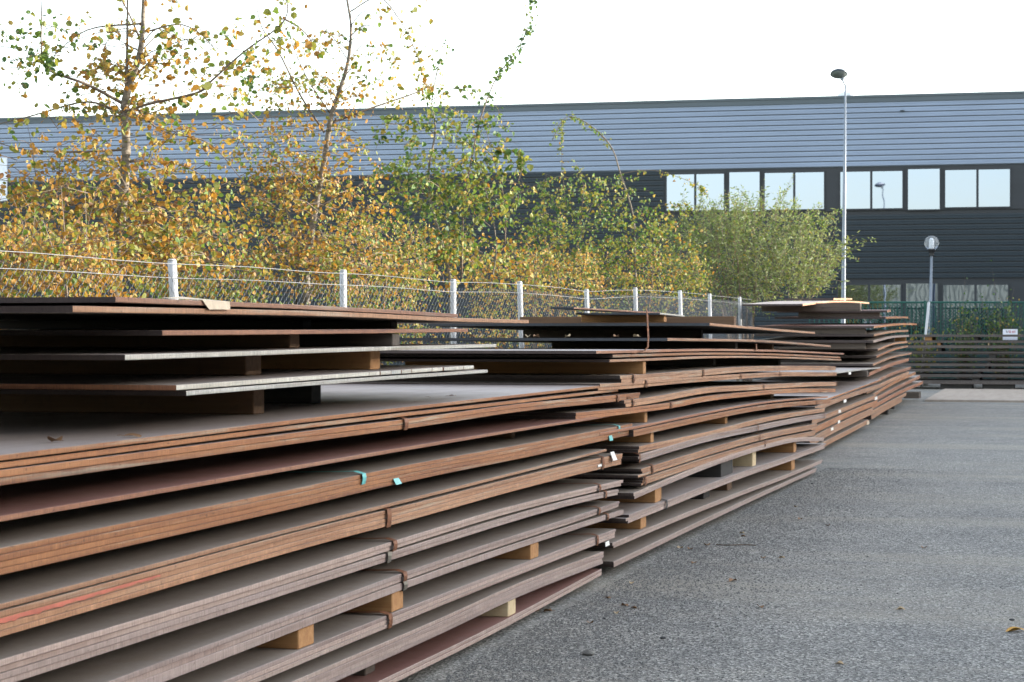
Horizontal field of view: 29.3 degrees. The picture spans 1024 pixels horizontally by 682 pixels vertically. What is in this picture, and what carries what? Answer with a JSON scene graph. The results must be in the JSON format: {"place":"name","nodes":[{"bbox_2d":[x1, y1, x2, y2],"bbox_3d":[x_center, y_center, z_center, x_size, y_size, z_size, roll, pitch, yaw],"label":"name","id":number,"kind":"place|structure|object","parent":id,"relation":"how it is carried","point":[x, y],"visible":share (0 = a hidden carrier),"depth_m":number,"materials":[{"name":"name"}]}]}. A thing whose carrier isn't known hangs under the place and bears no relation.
{"place":"outdoors","nodes":[
{"label":"outdoors","id":0,"kind":"place"},
{"bbox_2d":[0,0,1023,117],"label":"sky","id":1,"kind":"structure","parent":0,"point":[577,51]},
{"bbox_2d":[397,379,1023,681],"bbox_3d":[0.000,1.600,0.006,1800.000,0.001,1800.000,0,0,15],"label":"ground","id":2,"kind":"structure","parent":0,"point":[974,444],"depth_m":12.45,"materials":[{"name":"asphalt"}]},
{"bbox_2d":[0,181,183,297],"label":"bush","id":3,"kind":"object","parent":2,"relation":"on","point":[27,259],"visible":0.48,"depth_m":12.08,"materials":[{"name":"yellow plant"}]},
{"bbox_2d":[0,0,329,295],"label":"birch tree","id":4,"kind":"object","parent":2,"relation":"on","point":[125,199],"visible":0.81,"depth_m":14.02,"materials":[{"name":"yellow plant"}]},
{"bbox_2d":[108,196,299,304],"bbox_3d":[-2.780,0.109,17.296,1.724,2.856,2.364,0,0,-9],"label":"bush","id":5,"kind":"object","parent":2,"relation":"on","point":[227,291],"visible":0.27,"depth_m":16.96,"materials":[{"name":"yellow plant"}]},
{"bbox_2d":[210,0,443,304],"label":"birch tree","id":6,"kind":"object","parent":2,"relation":"on","point":[309,243],"visible":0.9,"depth_m":17.86,"materials":[{"name":"yellow plant"}]},
{"bbox_2d":[286,206,449,364],"bbox_3d":[-1.458,0.064,20.295,1.772,2.922,2.435,0,0,-4],"label":"bush","id":7,"kind":"object","parent":2,"relation":"on","point":[368,229],"visible":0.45,"depth_m":20.17,"materials":[{"name":"yellow plant"}]},
{"bbox_2d":[0,251,753,380],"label":"chain link fence","id":8,"kind":"object","parent":2,"relation":"on","point":[173,283],"visible":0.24,"depth_m":18.06,"materials":[{"name":"white metal"}]},
{"bbox_2d":[357,0,553,343],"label":"poplar tree","id":9,"kind":"object","parent":2,"relation":"on","point":[444,255],"visible":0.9,"depth_m":22.80,"materials":[{"name":"green plant"}]},
{"bbox_2d":[336,568,601,681],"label":"plate bundle","id":10,"kind":"object","parent":2,"relation":"on","point":[412,660],"visible":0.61,"depth_m":9.81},
{"bbox_2d":[260,551,603,681],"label":"plate bundle","id":11,"kind":"object","parent":10,"relation":"on","point":[353,657],"visible":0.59,"depth_m":9.16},
{"bbox_2d":[166,528,615,681],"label":"plate bundle","id":12,"kind":"object","parent":11,"relation":"on","point":[259,664],"visible":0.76,"depth_m":8.60,"materials":[{"name":"metal"}]},
{"bbox_2d":[256,624,313,648],"bbox_3d":[-1.639,1.150,7.887,1.750,0.080,0.156,0,0,17],"label":"timber bearer","id":13,"kind":"object","parent":12,"relation":"on","point":[301,638],"visible":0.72,"depth_m":7.59,"materials":[{"name":"brown wood"}]},
{"bbox_2d":[138,509,623,681],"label":"plate bundle","id":14,"kind":"object","parent":13,"relation":"on","point":[175,672],"visible":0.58,"depth_m":8.30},
{"bbox_2d":[17,501,618,681],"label":"plate bundle","id":15,"kind":"object","parent":14,"relation":"on","point":[144,659],"visible":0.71,"depth_m":7.61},
{"bbox_2d":[0,489,617,681],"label":"plate bundle","id":16,"kind":"object","parent":15,"relation":"on","point":[56,662],"visible":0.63,"depth_m":7.29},
{"bbox_2d":[0,479,622,672],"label":"plate bundle","id":17,"kind":"object","parent":16,"relation":"on","point":[46,641],"visible":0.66,"depth_m":7.33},
{"bbox_2d":[0,451,621,636],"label":"plate bundle","id":18,"kind":"object","parent":17,"relation":"on","point":[31,614],"visible":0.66,"depth_m":7.19,"materials":[{"name":"metal"}]},
{"bbox_2d":[0,448,605,609],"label":"steel plate","id":19,"kind":"object","parent":18,"relation":"on","point":[30,584],"visible":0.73,"depth_m":7.22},
{"bbox_2d":[348,590,402,611],"bbox_3d":[-1.353,1.152,8.921,1.750,0.085,0.159,0,0,15],"label":"timber bearer","id":20,"kind":"object","parent":12,"relation":"on","point":[392,602],"visible":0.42,"depth_m":8.64,"materials":[{"name":"brown wood"}]},
{"bbox_2d":[0,91,1023,378],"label":"industrial hall","id":21,"kind":"structure","parent":2,"relation":"on","point":[946,169],"depth_m":69.69,"materials":[{"name":"silver metal"}]},
{"bbox_2d":[665,172,724,211],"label":"window","id":22,"kind":"structure","parent":21,"relation":"in","point":[715,181],"depth_m":69.81,"materials":[{"name":"clear glass"}]},
{"bbox_2d":[728,170,760,211],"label":"window","id":23,"kind":"structure","parent":21,"relation":"in","point":[751,180],"depth_m":69.42,"materials":[{"name":"clear glass"}]},
{"bbox_2d":[763,171,824,210],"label":"window","id":24,"kind":"structure","parent":21,"relation":"in","point":[810,185],"depth_m":69.02,"materials":[{"name":"white glass"}]},
{"bbox_2d":[836,283,901,344],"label":"window","id":25,"kind":"structure","parent":21,"relation":"in","point":[891,291],"depth_m":68.45,"materials":[{"name":"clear glass"}]},
{"bbox_2d":[839,169,903,209],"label":"window","id":26,"kind":"structure","parent":21,"relation":"in","point":[865,189],"depth_m":68.45,"materials":[{"name":"white glass"}]},
{"bbox_2d":[905,282,938,344],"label":"window","id":27,"kind":"structure","parent":21,"relation":"in","point":[914,291],"depth_m":68.13,"materials":[{"name":"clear glass"}]},
{"bbox_2d":[907,167,940,210],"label":"window","id":28,"kind":"structure","parent":21,"relation":"in","point":[923,184],"depth_m":68.08,"materials":[{"name":"clear glass"}]},
{"bbox_2d":[942,283,1008,344],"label":"window","id":29,"kind":"structure","parent":21,"relation":"in","point":[972,291],"depth_m":67.71,"materials":[{"name":"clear glass"}]},
{"bbox_2d":[944,168,1010,208],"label":"window","id":30,"kind":"structure","parent":21,"relation":"in","point":[965,187],"depth_m":67.66,"materials":[{"name":"white glass"}]},
{"bbox_2d":[439,232,625,347],"bbox_3d":[0.305,0.032,25.861,2.400,2.944,2.561,0,0,15],"label":"bush","id":31,"kind":"object","parent":2,"relation":"on","point":[562,281],"visible":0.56,"depth_m":25.70,"materials":[{"name":"yellow plant"}]},
{"bbox_2d":[477,111,714,300],"bbox_3d":[1.411,-1.244,33.526,4.026,5.435,2.549,0,0,15],"label":"poplar tree","id":32,"kind":"object","parent":2,"relation":"on","point":[611,255],"visible":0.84,"depth_m":33.48,"materials":[{"name":"green plant"}]},
{"bbox_2d":[591,243,719,337],"bbox_3d":[2.496,-0.140,34.572,2.492,3.224,2.332,0,0,-3],"label":"bush","id":33,"kind":"object","parent":2,"relation":"on","point":[699,283],"visible":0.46,"depth_m":34.34,"materials":[{"name":"green plant"}]},
{"bbox_2d":[581,468,816,566],"bbox_3d":[1.207,1.512,18.580,2.391,0.187,11.333,0,0,15],"label":"plate bundle","id":34,"kind":"object","parent":2,"relation":"on","point":[621,554],"visible":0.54,"depth_m":15.05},
{"bbox_2d":[590,459,821,547],"bbox_3d":[1.064,1.370,18.120,2.412,0.139,10.435,0,0,15],"label":"plate bundle","id":35,"kind":"object","parent":34,"relation":"on","point":[690,507],"visible":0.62,"depth_m":16.14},
{"bbox_2d":[598,443,825,522],"bbox_3d":[1.185,1.211,18.456,2.363,0.143,10.413,0,0,15],"label":"plate bundle","id":36,"kind":"object","parent":35,"relation":"on","point":[679,491],"visible":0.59,"depth_m":15.97,"materials":[{"name":"brown metal"}]},
{"bbox_2d":[687,459,732,476],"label":"timber bearer","id":37,"kind":"object","parent":36,"relation":"on","point":[723,469],"visible":0.24,"depth_m":16.71,"materials":[{"name":"grey wood"}]},
{"bbox_2d":[600,437,823,498],"bbox_3d":[1.182,1.083,18.467,2.373,0.216,10.004,0,0,15],"label":"plate bundle","id":38,"kind":"object","parent":37,"relation":"on","point":[629,492],"visible":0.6,"depth_m":14.91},
{"bbox_2d":[562,430,815,485],"bbox_3d":[1.113,1.002,18.224,2.362,0.160,9.024,0,0,15],"label":"plate bundle","id":39,"kind":"object","parent":38,"relation":"on","point":[649,478],"visible":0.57,"depth_m":15.38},
{"bbox_2d":[570,423,833,477],"bbox_3d":[1.331,0.979,19.003,2.378,0.253,10.903,0,0,15],"label":"plate bundle","id":40,"kind":"object","parent":39,"relation":"on","point":[655,464],"visible":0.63,"depth_m":15.39,"materials":[{"name":"metal"}]},
{"bbox_2d":[621,413,839,462],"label":"plate bundle","id":41,"kind":"object","parent":40,"relation":"on","point":[643,456],"visible":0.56,"depth_m":16.25,"materials":[{"name":"metal"}]},
{"bbox_2d":[572,408,840,452],"bbox_3d":[1.435,0.813,19.403,2.405,0.214,11.672,0,0,15],"label":"plate bundle","id":42,"kind":"object","parent":41,"relation":"on","point":[669,437],"visible":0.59,"depth_m":16.23,"materials":[{"name":"metal"}]},
{"bbox_2d":[600,432,653,442],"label":"timber bearer","id":43,"kind":"object","parent":42,"relation":"on","point":[647,438],"visible":0.24,"depth_m":14.06,"materials":[{"name":"brown wood"}]},
{"bbox_2d":[623,399,845,436],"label":"plate bundle","id":44,"kind":"object","parent":43,"relation":"on","point":[677,423],"visible":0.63,"depth_m":16.41,"materials":[{"name":"metal"}]},
{"bbox_2d":[575,396,827,434],"bbox_3d":[1.103,0.628,18.222,2.402,0.133,11.290,0,0,15],"label":"steel plate","id":45,"kind":"object","parent":44,"relation":"on","point":[675,413],"visible":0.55,"depth_m":16.30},
{"bbox_2d":[0,423,631,574],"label":"plate bundle","id":46,"kind":"object","parent":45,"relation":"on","point":[38,540],"visible":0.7,"depth_m":7.27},
{"bbox_2d":[729,394,773,398],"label":"timber bearer","id":47,"kind":"object","parent":45,"relation":"on","point":[769,396],"visible":0.22,"depth_m":20.19,"materials":[{"name":"brown wood"}]},
{"bbox_2d":[480,387,835,418],"bbox_3d":[1.123,0.533,18.330,2.436,0.237,12.676,0,0,15],"label":"plate bundle","id":48,"kind":"object","parent":47,"relation":"on","point":[569,413],"visible":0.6,"depth_m":13.46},
{"bbox_2d":[0,415,616,521],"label":"steel plate","id":49,"kind":"object","parent":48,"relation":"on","point":[31,498],"visible":0.55,"depth_m":7.44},
{"bbox_2d":[567,381,837,406],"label":"plate bundle","id":50,"kind":"object","parent":48,"relation":"on","point":[653,394],"visible":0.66,"depth_m":15.81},
{"bbox_2d":[0,392,639,485],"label":"plate bundle","id":51,"kind":"object","parent":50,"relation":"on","point":[39,471],"visible":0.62,"depth_m":7.24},
{"bbox_2d":[0,389,617,468],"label":"steel plate","id":52,"kind":"object","parent":51,"relation":"on","point":[91,452],"visible":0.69,"depth_m":7.30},
{"bbox_2d":[0,384,600,460],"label":"steel plate","id":53,"kind":"object","parent":52,"relation":"on","point":[24,434],"visible":0.72,"depth_m":7.68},
{"bbox_2d":[0,389,263,414],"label":"timber bearer","id":54,"kind":"object","parent":53,"relation":"on","point":[246,402],"visible":0.59,"depth_m":8.05,"materials":[{"name":"brown wood"}]},
{"bbox_2d":[0,369,487,395],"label":"steel plate","id":55,"kind":"object","parent":54,"relation":"on","point":[200,391],"visible":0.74,"depth_m":6.97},
{"bbox_2d":[0,365,473,389],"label":"notched steel plate","id":56,"kind":"object","parent":55,"relation":"on","point":[97,381],"visible":0.69,"depth_m":7.30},
{"bbox_2d":[0,355,260,374],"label":"timber bearer","id":57,"kind":"object","parent":56,"relation":"on","point":[241,365],"visible":0.59,"depth_m":7.80,"materials":[{"name":"brown wood"}]},
{"bbox_2d":[0,344,495,359],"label":"steel plate","id":58,"kind":"object","parent":57,"relation":"on","point":[21,353],"visible":0.88,"depth_m":7.23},
{"bbox_2d":[0,334,298,347],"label":"timber bearer","id":59,"kind":"object","parent":58,"relation":"on","point":[240,341],"visible":0.9,"depth_m":8.02,"materials":[{"name":"brown wood"}]},
{"bbox_2d":[0,329,467,335],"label":"steel plate","id":60,"kind":"object","parent":59,"relation":"on","point":[88,332],"visible":0.98,"depth_m":6.90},
{"bbox_2d":[311,321,396,328],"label":"timber bearer","id":61,"kind":"object","parent":60,"relation":"on","point":[360,325],"visible":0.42,"depth_m":9.38,"materials":[{"name":"brown wood"}]},
{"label":"timber bearer","id":62,"kind":"object","parent":60,"relation":"on","visible":0},
{"bbox_2d":[0,306,528,323],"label":"steel plate","id":63,"kind":"object","parent":62,"relation":"on","point":[69,313],"visible":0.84,"depth_m":7.89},
{"bbox_2d":[0,297,457,317],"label":"steel plate","id":64,"kind":"object","parent":63,"relation":"on","point":[94,301],"visible":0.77,"depth_m":6.67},
{"bbox_2d":[299,333,399,345],"bbox_3d":[-1.352,-0.007,8.928,1.750,0.057,0.094,0,0,16],"label":"timber bearer","id":65,"kind":"object","parent":58,"relation":"on","point":[377,339],"visible":0.42,"depth_m":8.70,"materials":[{"name":"brown wood"}]},
{"bbox_2d":[261,351,379,369],"bbox_3d":[-1.459,0.083,9.013,1.750,0.086,0.134,0,0,15],"label":"timber bearer","id":66,"kind":"object","parent":56,"relation":"on","point":[364,360],"visible":0.28,"depth_m":8.79,"materials":[{"name":"brown wood"}]},
{"bbox_2d":[264,385,320,403],"bbox_3d":[-1.760,0.229,9.483,1.750,0.126,0.117,0,0,17],"label":"timber bearer","id":67,"kind":"object","parent":53,"relation":"on","point":[307,394],"visible":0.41,"depth_m":9.21,"materials":[{"name":"brown wood"}]},
{"bbox_2d":[337,371,850,390],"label":"plate bundle","id":68,"kind":"object","parent":50,"relation":"on","point":[647,383],"visible":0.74,"depth_m":13.65,"materials":[{"name":"metal"}]},
{"bbox_2d":[377,365,835,382],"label":"plate bundle","id":69,"kind":"object","parent":68,"relation":"on","point":[660,372],"visible":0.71,"depth_m":13.49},
{"bbox_2d":[405,361,645,373],"bbox_3d":[0.085,0.185,13.988,1.750,0.090,0.098,0,0,15],"label":"timber bearer","id":70,"kind":"object","parent":69,"relation":"on","point":[635,367],"visible":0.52,"depth_m":13.88,"materials":[{"name":"brown wood"}]},
{"bbox_2d":[646,358,715,365],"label":"timber bearer","id":71,"kind":"object","parent":69,"relation":"on","point":[698,362],"visible":0.4,"depth_m":18.28,"materials":[{"name":"brown wood"}]},
{"bbox_2d":[716,359,780,365],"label":"timber bearer","id":72,"kind":"object","parent":69,"relation":"on","point":[756,362],"visible":0.42,"depth_m":22.29,"materials":[{"name":"brown wood"}]},
{"bbox_2d":[380,356,840,361],"bbox_3d":[1.282,0.183,19.017,2.505,0.171,12.438,0,0,15],"label":"steel plate","id":73,"kind":"object","parent":72,"relation":"on","point":[492,359],"visible":0.78,"depth_m":13.54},
{"bbox_2d":[380,352,839,357],"bbox_3d":[1.282,0.153,19.014,2.502,0.171,12.265,0,0,15],"label":"steel plate","id":74,"kind":"object","parent":73,"relation":"on","point":[612,355],"visible":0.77,"depth_m":13.25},
{"bbox_2d":[380,348,843,354],"bbox_3d":[1.273,0.117,19.003,2.519,0.160,13.077,0,0,15],"label":"steel plate","id":75,"kind":"object","parent":74,"relation":"on","point":[531,350],"visible":0.84,"depth_m":13.99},
{"bbox_2d":[552,342,737,348],"bbox_3d":[1.236,0.043,18.377,1.750,0.065,0.126,0,0,15],"label":"timber bearer","id":76,"kind":"object","parent":75,"relation":"on","point":[655,345],"visible":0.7,"depth_m":18.31,"materials":[{"name":"brown wood"}]},
{"bbox_2d":[400,338,830,346],"bbox_3d":[1.286,0.025,19.325,2.644,0.131,9.594,0,0,15],"label":"steel plate","id":77,"kind":"object","parent":76,"relation":"on","point":[738,341],"visible":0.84,"depth_m":14.92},
{"bbox_2d":[523,330,702,338],"bbox_3d":[0.957,-0.059,18.754,1.750,0.093,0.088,0,0,17],"label":"timber bearer","id":78,"kind":"object","parent":77,"relation":"on","point":[698,334],"visible":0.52,"depth_m":18.71,"materials":[{"name":"brown wood"}]},
{"bbox_2d":[428,323,814,333],"bbox_3d":[1.360,-0.114,19.361,2.493,0.090,6.495,0,0,15],"label":"steel plate","id":79,"kind":"object","parent":78,"relation":"on","point":[710,328],"visible":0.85,"depth_m":17.07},
{"bbox_2d":[581,315,666,321],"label":"timber bearer","id":80,"kind":"object","parent":79,"relation":"on","point":[621,318],"visible":0.88,"depth_m":16.69,"materials":[{"name":"brown wood"}]},
{"bbox_2d":[520,316,735,324],"bbox_3d":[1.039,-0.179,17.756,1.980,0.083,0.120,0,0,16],"label":"steel plate","id":81,"kind":"object","parent":79,"relation":"on","point":[728,320],"visible":0.42,"depth_m":17.58,"materials":[{"name":"brown metal"}]},
{"bbox_2d":[652,174,877,380],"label":"willow shrub","id":82,"kind":"object","parent":2,"relation":"on","point":[738,227],"visible":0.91,"depth_m":43.64,"materials":[{"name":"green plant"}]},
{"bbox_2d":[830,68,846,322],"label":"street lamp","id":83,"kind":"object","parent":2,"relation":"on","point":[839,73],"visible":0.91,"depth_m":49.97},
{"bbox_2d":[811,419,868,453],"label":"plate bundle","id":84,"kind":"object","parent":2,"relation":"on","point":[839,434],"visible":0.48,"depth_m":28.97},
{"bbox_2d":[796,407,872,442],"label":"plate bundle","id":85,"kind":"object","parent":84,"relation":"on","point":[842,424],"visible":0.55,"depth_m":28.42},
{"bbox_2d":[811,400,876,432],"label":"plate bundle","id":86,"kind":"object","parent":85,"relation":"on","point":[827,422],"visible":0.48,"depth_m":28.57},
{"bbox_2d":[797,394,877,423],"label":"plate bundle","id":87,"kind":"object","parent":86,"relation":"on","point":[842,406],"visible":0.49,"depth_m":29.55,"materials":[{"name":"metal"}]},
{"bbox_2d":[782,384,880,407],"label":"plate bundle","id":88,"kind":"object","parent":87,"relation":"on","point":[865,389],"visible":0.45,"depth_m":28.69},
{"bbox_2d":[758,378,881,398],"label":"plate bundle","id":89,"kind":"object","parent":88,"relation":"on","point":[843,386],"visible":0.38,"depth_m":31.60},
{"bbox_2d":[754,367,910,384],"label":"plate bundle","id":90,"kind":"object","parent":88,"relation":"on","point":[886,373],"visible":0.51,"depth_m":36.50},
{"bbox_2d":[836,358,908,376],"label":"plate bundle","id":91,"kind":"object","parent":90,"relation":"on","point":[888,363],"visible":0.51,"depth_m":37.54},
{"bbox_2d":[754,367,879,373],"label":"steel plate","id":92,"kind":"object","parent":91,"relation":"on","point":[843,369],"visible":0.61,"depth_m":30.00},
{"bbox_2d":[780,352,911,365],"bbox_3d":[6.632,0.348,39.419,2.100,0.146,9.787,0,0,15],"label":"steel plate","id":93,"kind":"object","parent":92,"relation":"on","point":[863,361],"visible":0.64,"depth_m":35.62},
{"bbox_2d":[810,345,907,357],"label":"steel plate","id":94,"kind":"object","parent":93,"relation":"on","point":[863,354],"visible":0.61,"depth_m":36.75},
{"bbox_2d":[774,341,907,350],"bbox_3d":[6.591,0.092,39.267,2.100,0.146,7.488,0,0,15],"label":"steel plate","id":95,"kind":"object","parent":94,"relation":"on","point":[876,346],"visible":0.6,"depth_m":35.83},
{"bbox_2d":[878,338,894,341],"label":"timber bearer","id":96,"kind":"object","parent":95,"relation":"on","point":[890,340],"visible":0.24,"depth_m":39.71,"materials":[{"name":"brown wood"}]},
{"bbox_2d":[761,335,908,342],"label":"steel plate","id":97,"kind":"object","parent":96,"relation":"on","point":[836,339],"visible":0.86,"depth_m":36.16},
{"bbox_2d":[755,330,907,335],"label":"steel plate","id":98,"kind":"object","parent":97,"relation":"on","point":[874,332],"visible":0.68,"depth_m":35.06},
{"bbox_2d":[778,328,865,333],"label":"timber bearer","id":99,"kind":"object","parent":98,"relation":"on","point":[839,330],"visible":0.8,"depth_m":34.88,"materials":[{"name":"brown wood"}]},
{"bbox_2d":[755,323,916,327],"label":"steel plate","id":100,"kind":"object","parent":99,"relation":"on","point":[838,325],"visible":0.99,"depth_m":35.97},
{"bbox_2d":[809,301,1023,378],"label":"green fence","id":101,"kind":"object","parent":2,"relation":"on","point":[940,317],"visible":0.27,"depth_m":60.40,"materials":[{"name":"metal"}]},
{"bbox_2d":[947,277,990,385],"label":"shrub","id":102,"kind":"object","parent":2,"relation":"on","point":[963,333],"visible":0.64,"depth_m":59.47,"materials":[{"name":"green plant"}]},
{"bbox_2d":[925,389,1023,402],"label":"tan slab","id":103,"kind":"structure","parent":2,"relation":"on","point":[984,395],"depth_m":49.06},
{"bbox_2d":[970,259,1023,378],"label":"shrub","id":104,"kind":"object","parent":2,"relation":"on","point":[1001,327],"visible":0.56,"depth_m":59.48,"materials":[{"name":"green plant"}]},
{"bbox_2d":[982,384,1014,388],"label":"timber bearer","id":105,"kind":"object","parent":2,"relation":"on","point":[998,386],"visible":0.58,"depth_m":56.04,"materials":[{"name":"grey wood"}]},
{"bbox_2d":[915,378,1023,384],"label":"plate bundle","id":106,"kind":"object","parent":105,"relation":"on","point":[968,381],"visible":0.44,"depth_m":56.24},
{"bbox_2d":[972,377,982,379],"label":"timber bearer","id":107,"kind":"object","parent":106,"relation":"on","point":[976,378],"visible":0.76,"depth_m":56.18,"materials":[{"name":"brown wood"}]},
{"bbox_2d":[915,373,1023,377],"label":"plate bundle","id":108,"kind":"object","parent":107,"relation":"on","point":[1017,375],"visible":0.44,"depth_m":56.23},
{"bbox_2d":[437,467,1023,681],"bbox_3d":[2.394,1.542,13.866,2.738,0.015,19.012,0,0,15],"label":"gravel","id":109,"kind":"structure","parent":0,"point":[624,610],"depth_m":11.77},
{"bbox_2d":[761,303,861,310],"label":"steel plate","id":110,"kind":"object","parent":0,"point":[836,307],"visible":0.76,"depth_m":35.89,"materials":[{"name":"brown metal"}]},
{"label":"timber bearer","id":111,"kind":"object","parent":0,"visible":0},
{"bbox_2d":[895,357,1023,360],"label":"plate bundle","id":112,"kind":"object","parent":111,"relation":"on","point":[959,359],"visible":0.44,"depth_m":56.31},
{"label":"timber bearer","id":113,"kind":"object","parent":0,"visible":0},
{"bbox_2d":[894,362,1023,365],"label":"plate bundle","id":114,"kind":"object","parent":113,"relation":"on","point":[952,364],"visible":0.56,"depth_m":56.32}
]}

